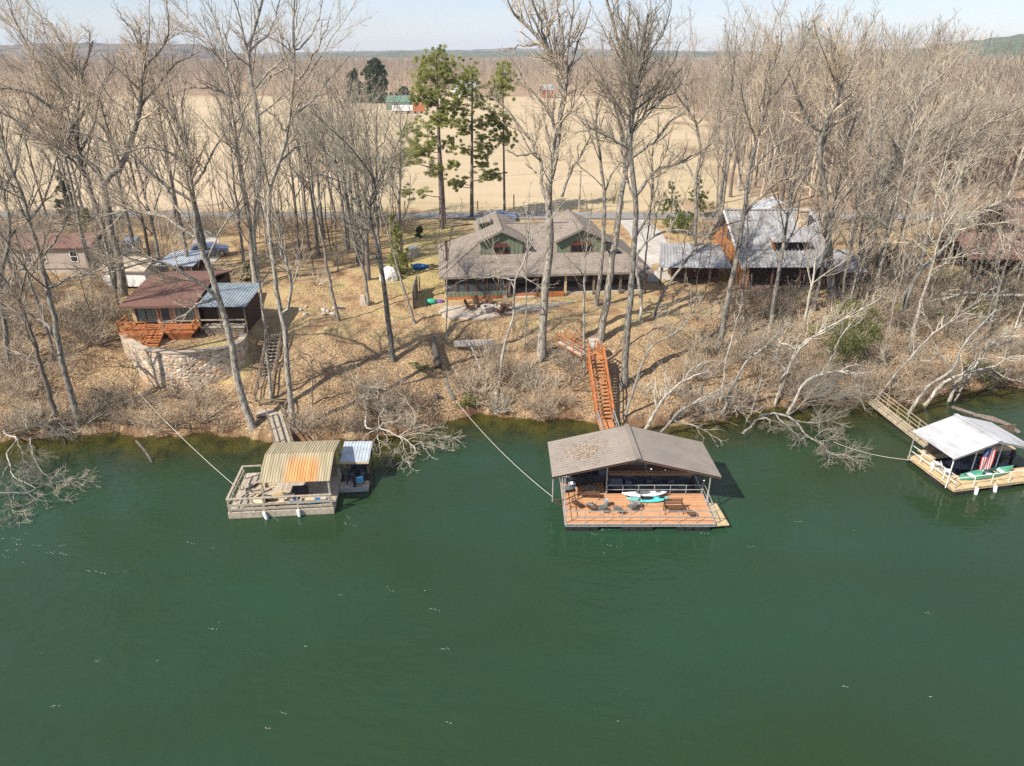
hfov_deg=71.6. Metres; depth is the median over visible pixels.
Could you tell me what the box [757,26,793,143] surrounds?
bare tree
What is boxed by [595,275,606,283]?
window
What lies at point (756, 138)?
bare tree
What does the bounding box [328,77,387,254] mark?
bare tree
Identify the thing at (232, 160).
bare tree
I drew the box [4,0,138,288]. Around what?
bare tree
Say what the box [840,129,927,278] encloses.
bare tree
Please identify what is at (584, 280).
bare tree
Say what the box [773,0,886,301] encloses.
bare tree
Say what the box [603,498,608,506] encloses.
waste bin
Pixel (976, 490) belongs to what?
fender
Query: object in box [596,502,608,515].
wire chair
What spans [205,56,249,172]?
bare tree
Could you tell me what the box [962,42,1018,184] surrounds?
bare tree
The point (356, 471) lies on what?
jon boat
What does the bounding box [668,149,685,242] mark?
slim tree
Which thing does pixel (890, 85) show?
bare tree
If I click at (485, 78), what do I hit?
distant tree
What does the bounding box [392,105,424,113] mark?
stock trailer
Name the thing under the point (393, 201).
slim tree
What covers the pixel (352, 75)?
cedar tree
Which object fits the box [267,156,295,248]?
slim tree
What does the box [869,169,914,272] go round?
bare tree
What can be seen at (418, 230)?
cedar tree
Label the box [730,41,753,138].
bare tree
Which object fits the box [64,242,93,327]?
slim tree
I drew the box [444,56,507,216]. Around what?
pine tree
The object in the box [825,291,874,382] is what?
bare tree
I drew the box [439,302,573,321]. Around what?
patio
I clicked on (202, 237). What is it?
bare tree
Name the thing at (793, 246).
window
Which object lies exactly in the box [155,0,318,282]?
bare tree
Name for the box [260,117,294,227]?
slim tree
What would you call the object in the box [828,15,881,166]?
bare tree
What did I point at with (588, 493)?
long table
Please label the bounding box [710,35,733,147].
bare tree
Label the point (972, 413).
floating log
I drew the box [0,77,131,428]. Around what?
bare tree
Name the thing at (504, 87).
pine tree
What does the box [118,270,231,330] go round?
cabin
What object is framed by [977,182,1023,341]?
bare tree
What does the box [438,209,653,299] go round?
house
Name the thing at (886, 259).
green bush
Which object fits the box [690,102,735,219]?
bare tree
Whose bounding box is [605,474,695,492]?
jon boat
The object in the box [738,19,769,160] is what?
bare tree
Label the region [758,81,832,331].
bare tree
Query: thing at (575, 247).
gable window
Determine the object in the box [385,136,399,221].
slim tree
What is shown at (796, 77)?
bare tree
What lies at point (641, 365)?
bare tree
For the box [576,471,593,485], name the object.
grill
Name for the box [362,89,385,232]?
slim tree
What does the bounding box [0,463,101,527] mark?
bare tree
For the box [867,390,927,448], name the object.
gangway
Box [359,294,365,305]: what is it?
stone post
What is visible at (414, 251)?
water tank
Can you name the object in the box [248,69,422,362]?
bare tree
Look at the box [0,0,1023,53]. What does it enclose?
sky
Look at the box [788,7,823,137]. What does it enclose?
bare tree
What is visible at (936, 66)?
bare tree
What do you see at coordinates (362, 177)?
slim tree
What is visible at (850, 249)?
bare tree
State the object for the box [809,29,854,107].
bare tree
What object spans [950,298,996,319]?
green bush
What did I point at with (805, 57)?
bare tree
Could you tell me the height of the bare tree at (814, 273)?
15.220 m
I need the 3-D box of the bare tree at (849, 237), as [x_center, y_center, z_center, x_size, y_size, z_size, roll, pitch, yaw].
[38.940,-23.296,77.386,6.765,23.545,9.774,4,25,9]
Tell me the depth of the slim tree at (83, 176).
92.97 m
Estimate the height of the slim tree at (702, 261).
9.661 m
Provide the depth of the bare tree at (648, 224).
65.08 m
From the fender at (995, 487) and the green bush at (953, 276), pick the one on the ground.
the green bush at (953, 276)
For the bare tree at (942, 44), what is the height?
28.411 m
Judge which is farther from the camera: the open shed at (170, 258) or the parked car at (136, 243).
the parked car at (136, 243)
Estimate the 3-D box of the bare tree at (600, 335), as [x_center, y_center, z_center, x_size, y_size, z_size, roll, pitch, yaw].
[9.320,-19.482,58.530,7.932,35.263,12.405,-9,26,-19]
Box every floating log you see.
[951,406,1018,429]
[974,413,1021,433]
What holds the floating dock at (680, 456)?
on the river
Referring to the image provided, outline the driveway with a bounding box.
[186,218,219,265]
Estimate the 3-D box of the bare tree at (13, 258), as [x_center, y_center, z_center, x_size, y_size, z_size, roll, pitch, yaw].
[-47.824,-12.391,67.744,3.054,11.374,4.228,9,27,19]
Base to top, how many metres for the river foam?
0.001 m
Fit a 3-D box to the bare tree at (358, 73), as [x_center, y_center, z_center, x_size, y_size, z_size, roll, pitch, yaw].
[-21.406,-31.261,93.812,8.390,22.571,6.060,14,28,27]
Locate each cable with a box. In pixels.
[120,372,235,486]
[456,401,549,494]
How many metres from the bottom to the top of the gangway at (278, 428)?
1.923 m
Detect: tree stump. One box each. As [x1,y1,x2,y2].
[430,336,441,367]
[433,393,438,399]
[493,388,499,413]
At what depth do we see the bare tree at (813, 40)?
259.83 m
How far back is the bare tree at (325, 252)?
62.73 m
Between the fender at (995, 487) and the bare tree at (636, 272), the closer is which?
the fender at (995, 487)
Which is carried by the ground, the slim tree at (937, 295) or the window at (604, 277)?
the slim tree at (937, 295)
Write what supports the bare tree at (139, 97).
on the ground
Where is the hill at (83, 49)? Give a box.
[0,43,242,58]
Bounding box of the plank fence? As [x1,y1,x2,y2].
[412,273,419,308]
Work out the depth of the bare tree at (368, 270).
74.77 m
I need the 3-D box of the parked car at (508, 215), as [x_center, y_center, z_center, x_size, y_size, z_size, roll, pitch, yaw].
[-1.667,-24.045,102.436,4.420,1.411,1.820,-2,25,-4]
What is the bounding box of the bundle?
[426,298,436,303]
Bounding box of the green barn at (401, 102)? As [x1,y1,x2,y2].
[386,95,412,109]
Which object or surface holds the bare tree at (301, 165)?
on the ground
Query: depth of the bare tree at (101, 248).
69.41 m
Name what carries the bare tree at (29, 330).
on the ground
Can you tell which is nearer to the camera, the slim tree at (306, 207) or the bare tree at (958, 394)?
the bare tree at (958, 394)
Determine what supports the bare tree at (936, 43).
on the ground
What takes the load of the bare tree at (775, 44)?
on the ground
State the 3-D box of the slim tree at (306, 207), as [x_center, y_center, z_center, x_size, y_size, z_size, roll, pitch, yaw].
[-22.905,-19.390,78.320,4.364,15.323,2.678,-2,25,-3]
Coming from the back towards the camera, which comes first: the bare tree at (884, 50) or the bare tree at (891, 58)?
the bare tree at (884, 50)
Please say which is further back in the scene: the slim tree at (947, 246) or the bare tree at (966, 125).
the bare tree at (966, 125)
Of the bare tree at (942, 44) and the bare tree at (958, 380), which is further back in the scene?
the bare tree at (942, 44)
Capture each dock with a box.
[225,440,343,518]
[339,441,372,492]
[547,424,728,530]
[907,414,1023,495]
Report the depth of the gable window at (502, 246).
72.77 m
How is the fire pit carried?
on the patio
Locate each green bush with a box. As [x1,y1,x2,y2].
[408,362,428,370]
[454,392,486,407]
[606,177,619,202]
[663,210,699,232]
[806,311,882,368]
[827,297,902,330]
[852,317,882,341]
[872,240,894,270]
[924,307,954,323]
[936,269,968,292]
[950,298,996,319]
[961,358,1005,387]
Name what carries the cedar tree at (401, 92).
on the ground
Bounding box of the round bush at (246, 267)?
[238,263,251,281]
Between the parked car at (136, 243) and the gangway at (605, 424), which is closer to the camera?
the gangway at (605, 424)
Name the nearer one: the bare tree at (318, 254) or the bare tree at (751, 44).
the bare tree at (318, 254)
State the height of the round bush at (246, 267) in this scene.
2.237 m
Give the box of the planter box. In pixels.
[589,338,597,346]
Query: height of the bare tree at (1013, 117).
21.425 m
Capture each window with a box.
[69,251,78,261]
[134,308,157,321]
[174,308,194,321]
[493,243,509,253]
[510,277,524,286]
[539,276,553,285]
[567,275,581,284]
[570,241,592,251]
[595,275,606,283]
[616,274,628,282]
[775,242,804,250]
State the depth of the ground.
67.43 m
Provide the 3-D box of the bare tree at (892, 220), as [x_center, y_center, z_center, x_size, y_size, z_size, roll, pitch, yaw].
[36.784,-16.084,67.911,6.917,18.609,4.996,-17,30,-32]
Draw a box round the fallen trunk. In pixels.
[445,375,455,400]
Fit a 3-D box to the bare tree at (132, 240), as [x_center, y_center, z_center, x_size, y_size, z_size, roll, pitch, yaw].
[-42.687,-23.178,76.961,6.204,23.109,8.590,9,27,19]
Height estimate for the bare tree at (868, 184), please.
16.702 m
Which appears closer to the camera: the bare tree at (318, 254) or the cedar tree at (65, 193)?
the bare tree at (318, 254)
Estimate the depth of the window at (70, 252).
79.40 m
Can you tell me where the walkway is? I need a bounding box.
[556,330,590,357]
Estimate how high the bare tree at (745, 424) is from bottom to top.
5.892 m
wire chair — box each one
[571,497,581,511]
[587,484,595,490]
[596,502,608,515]
[612,505,622,514]
[626,501,637,511]
[629,494,641,511]
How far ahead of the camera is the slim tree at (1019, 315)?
69.33 m
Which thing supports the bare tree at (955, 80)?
on the ground
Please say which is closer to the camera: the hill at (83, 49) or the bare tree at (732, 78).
the bare tree at (732, 78)
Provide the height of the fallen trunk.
1.690 m
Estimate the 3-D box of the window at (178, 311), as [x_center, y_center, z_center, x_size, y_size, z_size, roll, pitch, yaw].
[-29.233,-6.217,63.331,1.650,1.500,0.102,-1,25,-2]
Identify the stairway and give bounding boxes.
[253,324,288,419]
[585,340,613,424]
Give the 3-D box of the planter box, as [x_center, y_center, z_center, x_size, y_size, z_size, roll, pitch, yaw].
[7.257,-3.574,63.128,0.760,0.620,0.660,0,25,0]
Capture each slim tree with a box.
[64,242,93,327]
[71,109,97,231]
[80,119,119,244]
[92,144,123,238]
[132,125,163,250]
[164,135,195,232]
[178,176,210,241]
[194,161,217,230]
[201,126,221,220]
[210,151,228,220]
[226,81,260,238]
[229,156,251,229]
[243,87,283,264]
[245,144,271,265]
[247,127,285,228]
[249,93,268,213]
[256,119,279,236]
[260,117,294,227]
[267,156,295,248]
[271,158,290,254]
[272,134,299,270]
[280,134,315,267]
[289,137,304,220]
[290,118,303,232]
[299,122,335,251]
[319,154,342,271]
[328,153,350,237]
[330,168,341,245]
[334,82,366,248]
[335,169,363,265]
[349,128,377,258]
[356,118,374,238]
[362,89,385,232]
[383,156,397,218]
[384,156,409,266]
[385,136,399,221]
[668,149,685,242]
[693,217,716,312]
[703,200,727,299]
[726,239,745,326]
[775,173,806,313]
[794,221,822,298]
[826,190,844,279]
[847,188,869,246]
[856,186,895,303]
[863,231,898,321]
[887,237,919,341]
[894,180,922,274]
[922,259,955,321]
[929,191,967,300]
[940,266,966,341]
[964,223,1001,340]
[990,272,1014,330]
[1013,303,1023,330]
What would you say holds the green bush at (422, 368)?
on the ground
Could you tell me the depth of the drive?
89.85 m
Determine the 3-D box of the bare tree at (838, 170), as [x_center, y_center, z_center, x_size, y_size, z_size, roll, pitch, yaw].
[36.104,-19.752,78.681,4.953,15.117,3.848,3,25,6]
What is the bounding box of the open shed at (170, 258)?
[155,250,208,271]
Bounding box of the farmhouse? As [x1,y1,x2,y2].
[450,80,476,97]
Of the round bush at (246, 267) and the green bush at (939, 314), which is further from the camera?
the round bush at (246, 267)
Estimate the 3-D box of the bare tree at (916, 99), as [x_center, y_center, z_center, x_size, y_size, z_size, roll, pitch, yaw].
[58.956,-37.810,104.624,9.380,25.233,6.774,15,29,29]
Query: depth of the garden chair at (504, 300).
70.15 m
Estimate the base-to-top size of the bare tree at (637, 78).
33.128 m
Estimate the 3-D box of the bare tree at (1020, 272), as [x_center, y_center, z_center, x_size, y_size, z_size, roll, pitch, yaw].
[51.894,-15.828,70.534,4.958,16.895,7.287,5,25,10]
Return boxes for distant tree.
[184,59,195,96]
[481,64,488,95]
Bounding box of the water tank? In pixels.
[407,245,418,258]
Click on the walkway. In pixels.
(571, 347)
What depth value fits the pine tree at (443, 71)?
91.99 m
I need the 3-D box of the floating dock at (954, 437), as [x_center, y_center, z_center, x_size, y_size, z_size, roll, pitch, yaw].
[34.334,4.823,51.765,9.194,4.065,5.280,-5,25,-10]
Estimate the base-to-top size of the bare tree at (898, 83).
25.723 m
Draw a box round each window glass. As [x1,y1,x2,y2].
[447,279,454,283]
[457,279,465,283]
[467,279,475,282]
[478,278,485,282]
[488,278,495,282]
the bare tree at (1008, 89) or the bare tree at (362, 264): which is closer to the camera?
the bare tree at (362, 264)
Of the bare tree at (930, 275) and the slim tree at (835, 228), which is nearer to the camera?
the bare tree at (930, 275)
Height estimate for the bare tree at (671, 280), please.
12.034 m
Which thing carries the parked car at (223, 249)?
on the driveway
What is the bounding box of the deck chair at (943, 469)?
[941,462,949,475]
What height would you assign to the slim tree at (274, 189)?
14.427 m
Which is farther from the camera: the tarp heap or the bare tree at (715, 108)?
the bare tree at (715, 108)
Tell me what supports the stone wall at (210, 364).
on the ground
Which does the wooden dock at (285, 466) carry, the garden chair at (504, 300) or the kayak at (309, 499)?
the kayak at (309, 499)
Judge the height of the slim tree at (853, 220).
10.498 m
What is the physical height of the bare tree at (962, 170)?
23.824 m
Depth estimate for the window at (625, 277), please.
75.84 m
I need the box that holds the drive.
[621,219,683,281]
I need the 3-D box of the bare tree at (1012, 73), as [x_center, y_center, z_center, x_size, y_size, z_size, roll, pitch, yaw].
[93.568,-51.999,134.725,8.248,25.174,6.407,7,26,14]
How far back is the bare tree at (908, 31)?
105.22 m
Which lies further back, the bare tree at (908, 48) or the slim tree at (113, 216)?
the bare tree at (908, 48)
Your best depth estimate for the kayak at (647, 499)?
47.73 m
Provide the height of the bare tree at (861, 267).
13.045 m
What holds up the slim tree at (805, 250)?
on the ground
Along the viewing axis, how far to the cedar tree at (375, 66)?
333.61 m
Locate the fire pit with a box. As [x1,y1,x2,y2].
[480,304,494,312]
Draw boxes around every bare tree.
[0,0,205,296]
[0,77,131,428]
[0,97,52,231]
[0,107,57,371]
[0,119,22,285]
[0,187,59,359]
[0,203,65,434]
[0,208,29,307]
[0,264,19,367]
[0,397,101,501]
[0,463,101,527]
[1,53,77,226]
[3,83,48,222]
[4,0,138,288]
[6,184,52,293]
[9,3,260,432]
[14,38,112,281]
[24,95,73,221]
[31,50,89,208]
[43,99,146,255]
[68,97,134,236]
[74,186,119,304]
[78,203,127,288]
[79,54,136,255]
[93,87,163,256]
[110,69,173,259]
[121,38,195,270]
[124,32,212,263]
[129,70,179,232]
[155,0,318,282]
[188,0,264,226]
[194,79,277,268]
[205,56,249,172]
[205,88,276,282]
[210,106,281,243]
[228,0,378,431]
[230,108,294,401]
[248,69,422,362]
[253,94,320,257]
[267,75,324,250]
[274,60,328,257]
[278,29,369,254]
[284,111,340,320]
[289,69,339,226]
[289,82,342,234]
[292,74,370,249]
[295,52,327,239]
[296,340,328,404]
[299,61,384,262]
[306,59,354,218]
[322,155,377,305]
[328,53,374,222]
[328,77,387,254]
[338,82,390,267]
[344,142,374,280]
[350,78,393,228]
[352,372,385,411]
[356,389,465,474]
[365,75,416,258]
[366,153,415,323]
[423,197,464,343]
[447,180,571,388]
[474,0,607,360]
[504,243,560,345]
[556,0,693,343]
[557,16,618,305]
[558,182,616,376]
[565,0,726,390]
[624,276,708,418]
[628,142,667,301]
[635,179,751,319]
[644,351,721,428]
[651,3,766,252]
[652,194,760,315]
[660,375,763,446]
[673,358,743,420]
[688,123,717,230]
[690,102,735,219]
[695,40,759,202]
[698,0,759,218]
[704,41,731,157]
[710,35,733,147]
[711,23,746,141]
[711,64,759,215]
[713,0,795,190]
[714,157,783,309]
[716,1,817,350]
[718,48,766,165]
[720,303,745,401]
[720,314,798,416]
[728,23,777,196]
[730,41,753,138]
[734,0,805,163]
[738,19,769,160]
[741,354,887,470]
[744,365,773,426]
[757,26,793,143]
[758,28,793,181]
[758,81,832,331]
[760,0,826,205]
[763,34,838,199]
[768,270,902,405]
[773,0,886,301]
[773,308,838,406]
[777,45,821,166]
[778,19,807,118]
[782,13,809,80]
[784,352,876,418]
[786,35,817,144]
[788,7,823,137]
[789,25,822,133]
[790,0,832,162]
[796,111,883,310]
[796,169,875,329]
[800,27,850,120]
[807,11,860,181]
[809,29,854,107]
[813,7,891,226]
[815,4,857,86]
[815,87,903,258]
[816,5,860,185]
[816,31,875,234]
[822,22,905,197]
[823,137,867,205]
[824,146,889,321]
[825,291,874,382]
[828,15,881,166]
[832,51,922,249]
[834,0,883,177]
[837,186,893,301]
[838,31,952,179]
[838,183,1023,321]
[840,1,880,143]
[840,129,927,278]
[844,181,881,279]
[846,127,896,290]
[849,15,917,184]
[850,11,877,88]
[852,7,892,154]
[860,17,1023,256]
[863,113,948,301]
[867,32,920,193]
[868,24,973,268]
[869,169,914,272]
[870,32,930,185]
[873,28,903,88]
[874,288,993,399]
[875,16,907,145]
[879,23,925,99]
[884,190,943,326]
[886,23,915,88]
[888,138,942,273]
[889,39,910,94]
[890,32,948,207]
[893,21,957,176]
[898,132,1003,351]
[901,30,961,172]
[903,288,1006,419]
[904,30,978,226]
[906,32,981,199]
[908,30,941,96]
[909,6,961,74]
[909,241,1023,317]
[914,20,958,130]
[914,97,1008,266]
[914,181,958,270]
[917,14,957,70]
[921,179,977,292]
[922,7,976,110]
[922,24,975,158]
[923,334,1023,406]
[930,28,961,76]
[932,24,1011,198]
[933,43,1014,224]
[937,163,1005,286]
[939,31,1018,204]
[943,62,1002,206]
[946,24,982,91]
[946,319,1023,405]
[953,356,991,404]
[958,170,1023,320]
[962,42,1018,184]
[966,183,1023,303]
[967,64,1012,174]
[972,160,1023,294]
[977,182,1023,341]
[984,39,1023,182]
[985,52,1023,189]
[987,93,1023,195]
[993,62,1023,195]
[995,38,1023,174]
[995,55,1023,182]
[1006,180,1023,289]
[1011,64,1023,179]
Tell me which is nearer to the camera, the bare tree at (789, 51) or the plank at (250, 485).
the plank at (250, 485)
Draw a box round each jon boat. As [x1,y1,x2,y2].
[346,464,366,486]
[560,468,608,482]
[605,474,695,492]
[942,450,1017,474]
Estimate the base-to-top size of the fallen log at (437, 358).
1.910 m
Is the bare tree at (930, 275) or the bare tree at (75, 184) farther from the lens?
the bare tree at (75, 184)
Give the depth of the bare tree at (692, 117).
72.23 m
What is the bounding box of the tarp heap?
[411,263,428,269]
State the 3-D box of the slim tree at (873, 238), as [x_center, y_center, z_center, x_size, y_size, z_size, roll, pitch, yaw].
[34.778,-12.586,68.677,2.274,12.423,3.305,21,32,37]
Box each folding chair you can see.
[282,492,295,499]
[356,476,363,485]
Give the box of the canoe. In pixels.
[959,465,1013,479]
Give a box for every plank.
[243,480,258,488]
[243,491,255,495]
[275,491,290,493]
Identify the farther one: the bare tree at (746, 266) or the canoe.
the bare tree at (746, 266)
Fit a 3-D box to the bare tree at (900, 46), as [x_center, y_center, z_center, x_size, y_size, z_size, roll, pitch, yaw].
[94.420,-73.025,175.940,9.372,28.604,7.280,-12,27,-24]
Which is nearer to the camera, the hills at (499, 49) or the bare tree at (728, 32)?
the bare tree at (728, 32)
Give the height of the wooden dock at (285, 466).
3.480 m
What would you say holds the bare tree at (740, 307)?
on the ground
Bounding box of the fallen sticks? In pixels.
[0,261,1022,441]
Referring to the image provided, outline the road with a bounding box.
[0,211,980,219]
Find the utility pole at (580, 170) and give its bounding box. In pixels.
[573,168,587,211]
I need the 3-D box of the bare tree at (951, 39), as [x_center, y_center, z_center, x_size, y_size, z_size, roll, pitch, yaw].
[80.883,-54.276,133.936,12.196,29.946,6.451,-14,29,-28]
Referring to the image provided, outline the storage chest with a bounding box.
[291,485,308,497]
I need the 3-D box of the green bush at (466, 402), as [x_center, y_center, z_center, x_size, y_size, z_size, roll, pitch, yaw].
[-3.497,1.367,60.687,2.826,1.003,2.099,0,25,0]
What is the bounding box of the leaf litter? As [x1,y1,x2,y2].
[0,258,1023,434]
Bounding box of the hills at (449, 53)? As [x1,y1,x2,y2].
[203,51,878,57]
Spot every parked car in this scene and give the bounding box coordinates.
[121,236,142,254]
[190,242,228,255]
[485,210,515,219]
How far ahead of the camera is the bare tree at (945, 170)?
111.33 m
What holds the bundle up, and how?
on the ground
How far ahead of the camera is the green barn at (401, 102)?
297.52 m
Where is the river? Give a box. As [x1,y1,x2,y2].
[0,404,1023,765]
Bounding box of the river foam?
[7,525,931,728]
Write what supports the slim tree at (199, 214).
on the ground
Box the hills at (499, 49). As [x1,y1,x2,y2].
[241,48,915,55]
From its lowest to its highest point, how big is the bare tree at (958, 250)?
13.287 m
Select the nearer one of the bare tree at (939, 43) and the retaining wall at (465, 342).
the retaining wall at (465, 342)
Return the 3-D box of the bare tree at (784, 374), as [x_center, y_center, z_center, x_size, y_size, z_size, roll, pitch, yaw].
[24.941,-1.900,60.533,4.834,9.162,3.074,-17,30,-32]
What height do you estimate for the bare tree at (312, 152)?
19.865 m
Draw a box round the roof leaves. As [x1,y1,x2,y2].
[555,429,633,467]
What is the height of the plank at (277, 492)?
0.055 m
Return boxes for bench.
[663,498,683,514]
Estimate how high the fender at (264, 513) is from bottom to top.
1.082 m
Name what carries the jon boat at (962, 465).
on the river
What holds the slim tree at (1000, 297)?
on the ground
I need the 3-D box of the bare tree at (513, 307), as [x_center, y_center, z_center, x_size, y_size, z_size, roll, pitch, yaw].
[-0.297,-7.467,58.691,10.013,18.369,3.728,3,25,6]
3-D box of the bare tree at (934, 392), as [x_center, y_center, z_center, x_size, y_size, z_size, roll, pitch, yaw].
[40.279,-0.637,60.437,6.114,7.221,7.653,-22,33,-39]
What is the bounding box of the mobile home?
[0,232,113,273]
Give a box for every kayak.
[253,498,290,504]
[289,497,328,503]
[622,489,666,496]
[626,494,668,502]
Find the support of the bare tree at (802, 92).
on the ground
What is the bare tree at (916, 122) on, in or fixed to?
on the ground
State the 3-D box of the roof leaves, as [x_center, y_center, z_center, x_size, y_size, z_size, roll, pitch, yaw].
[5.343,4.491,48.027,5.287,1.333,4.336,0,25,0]
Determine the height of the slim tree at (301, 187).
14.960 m
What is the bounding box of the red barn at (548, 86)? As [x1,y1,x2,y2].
[542,84,553,97]
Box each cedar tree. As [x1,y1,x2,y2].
[53,170,81,217]
[81,207,90,231]
[346,68,363,102]
[353,57,392,102]
[384,213,415,277]
[395,86,413,101]
[414,225,422,237]
[657,181,682,220]
[684,175,714,217]
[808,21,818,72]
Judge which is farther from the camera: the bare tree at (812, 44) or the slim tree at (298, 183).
the bare tree at (812, 44)
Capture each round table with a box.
[586,502,595,512]
[686,510,695,518]
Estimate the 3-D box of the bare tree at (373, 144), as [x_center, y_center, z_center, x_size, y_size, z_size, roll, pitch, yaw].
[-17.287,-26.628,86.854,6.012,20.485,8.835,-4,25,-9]
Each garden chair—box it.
[463,299,474,310]
[472,295,483,307]
[485,294,492,303]
[495,306,506,316]
[496,296,507,306]
[502,301,511,311]
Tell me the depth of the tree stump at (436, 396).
60.38 m
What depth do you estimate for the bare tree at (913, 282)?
67.47 m
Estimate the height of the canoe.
0.580 m
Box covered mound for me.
[379,266,397,281]
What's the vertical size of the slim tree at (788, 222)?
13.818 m
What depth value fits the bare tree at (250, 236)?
71.82 m
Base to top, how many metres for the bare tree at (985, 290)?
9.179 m
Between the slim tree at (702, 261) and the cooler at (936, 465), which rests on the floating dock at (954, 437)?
the cooler at (936, 465)
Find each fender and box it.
[262,506,268,519]
[297,504,300,516]
[974,483,978,494]
[993,482,997,492]
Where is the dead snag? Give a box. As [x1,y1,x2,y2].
[135,440,153,462]
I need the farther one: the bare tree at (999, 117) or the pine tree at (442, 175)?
the pine tree at (442, 175)
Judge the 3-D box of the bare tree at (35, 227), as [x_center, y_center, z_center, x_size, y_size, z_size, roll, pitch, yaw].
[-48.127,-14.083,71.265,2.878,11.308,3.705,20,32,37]
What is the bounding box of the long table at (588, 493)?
[577,491,599,499]
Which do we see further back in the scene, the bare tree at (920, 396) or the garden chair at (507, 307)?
the garden chair at (507, 307)
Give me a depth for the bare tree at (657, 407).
56.16 m
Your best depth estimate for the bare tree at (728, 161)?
86.68 m
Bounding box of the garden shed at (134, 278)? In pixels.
[99,256,168,286]
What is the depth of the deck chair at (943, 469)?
50.72 m
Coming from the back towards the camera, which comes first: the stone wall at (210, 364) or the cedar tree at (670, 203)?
the cedar tree at (670, 203)
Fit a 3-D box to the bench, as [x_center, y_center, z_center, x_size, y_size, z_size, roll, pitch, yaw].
[10.621,8.109,46.617,1.240,0.904,0.580,-1,25,-2]
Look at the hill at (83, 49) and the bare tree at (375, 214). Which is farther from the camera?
the hill at (83, 49)
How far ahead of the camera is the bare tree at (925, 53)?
186.21 m
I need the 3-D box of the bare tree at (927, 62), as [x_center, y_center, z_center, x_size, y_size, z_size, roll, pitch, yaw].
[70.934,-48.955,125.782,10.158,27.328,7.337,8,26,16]
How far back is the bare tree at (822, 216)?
89.43 m
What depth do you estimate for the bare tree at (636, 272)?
64.53 m
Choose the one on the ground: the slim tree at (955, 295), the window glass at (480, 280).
the slim tree at (955, 295)
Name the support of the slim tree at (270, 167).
on the ground
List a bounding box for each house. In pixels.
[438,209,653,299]
[659,197,867,289]
[933,232,1023,279]
[976,198,1023,232]
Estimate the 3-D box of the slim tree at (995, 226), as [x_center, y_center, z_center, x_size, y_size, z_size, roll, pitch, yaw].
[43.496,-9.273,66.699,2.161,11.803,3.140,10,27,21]
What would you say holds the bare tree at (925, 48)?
on the ground
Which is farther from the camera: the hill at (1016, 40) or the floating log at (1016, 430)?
the hill at (1016, 40)
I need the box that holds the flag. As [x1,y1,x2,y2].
[979,447,996,469]
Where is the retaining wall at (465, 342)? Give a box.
[454,339,493,346]
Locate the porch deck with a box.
[116,315,201,346]
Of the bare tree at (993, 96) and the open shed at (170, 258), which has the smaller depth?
the open shed at (170, 258)
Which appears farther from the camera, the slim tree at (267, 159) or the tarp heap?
the slim tree at (267, 159)
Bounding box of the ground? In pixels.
[0,58,1023,464]
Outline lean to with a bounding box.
[197,283,263,333]
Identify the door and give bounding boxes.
[159,308,172,322]
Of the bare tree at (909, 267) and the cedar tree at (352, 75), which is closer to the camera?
the bare tree at (909, 267)
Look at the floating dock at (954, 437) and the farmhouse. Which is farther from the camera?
the farmhouse
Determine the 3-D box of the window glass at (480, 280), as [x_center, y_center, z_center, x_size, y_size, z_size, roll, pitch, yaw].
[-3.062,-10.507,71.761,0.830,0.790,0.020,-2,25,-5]
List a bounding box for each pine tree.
[383,43,464,228]
[430,112,447,222]
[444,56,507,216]
[481,60,519,210]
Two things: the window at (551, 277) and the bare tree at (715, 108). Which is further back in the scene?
the bare tree at (715, 108)
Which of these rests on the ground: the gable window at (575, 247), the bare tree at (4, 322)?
the bare tree at (4, 322)
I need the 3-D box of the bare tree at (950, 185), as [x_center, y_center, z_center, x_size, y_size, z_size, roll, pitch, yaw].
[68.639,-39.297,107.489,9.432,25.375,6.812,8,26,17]
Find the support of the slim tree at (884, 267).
on the ground
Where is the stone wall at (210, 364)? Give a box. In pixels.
[119,333,248,390]
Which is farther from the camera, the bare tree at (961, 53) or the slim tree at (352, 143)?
the bare tree at (961, 53)
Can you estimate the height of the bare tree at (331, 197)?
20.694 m
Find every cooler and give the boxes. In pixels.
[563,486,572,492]
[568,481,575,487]
[930,461,940,469]
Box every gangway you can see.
[265,405,293,442]
[596,409,629,464]
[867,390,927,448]
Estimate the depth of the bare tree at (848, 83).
92.78 m
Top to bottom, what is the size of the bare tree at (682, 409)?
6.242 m
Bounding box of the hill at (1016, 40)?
[873,34,1023,59]
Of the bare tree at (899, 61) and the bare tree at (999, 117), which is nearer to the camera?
the bare tree at (999, 117)
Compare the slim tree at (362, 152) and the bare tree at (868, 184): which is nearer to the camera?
the bare tree at (868, 184)
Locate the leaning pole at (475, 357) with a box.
[462,332,484,380]
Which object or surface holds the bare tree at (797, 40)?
on the ground

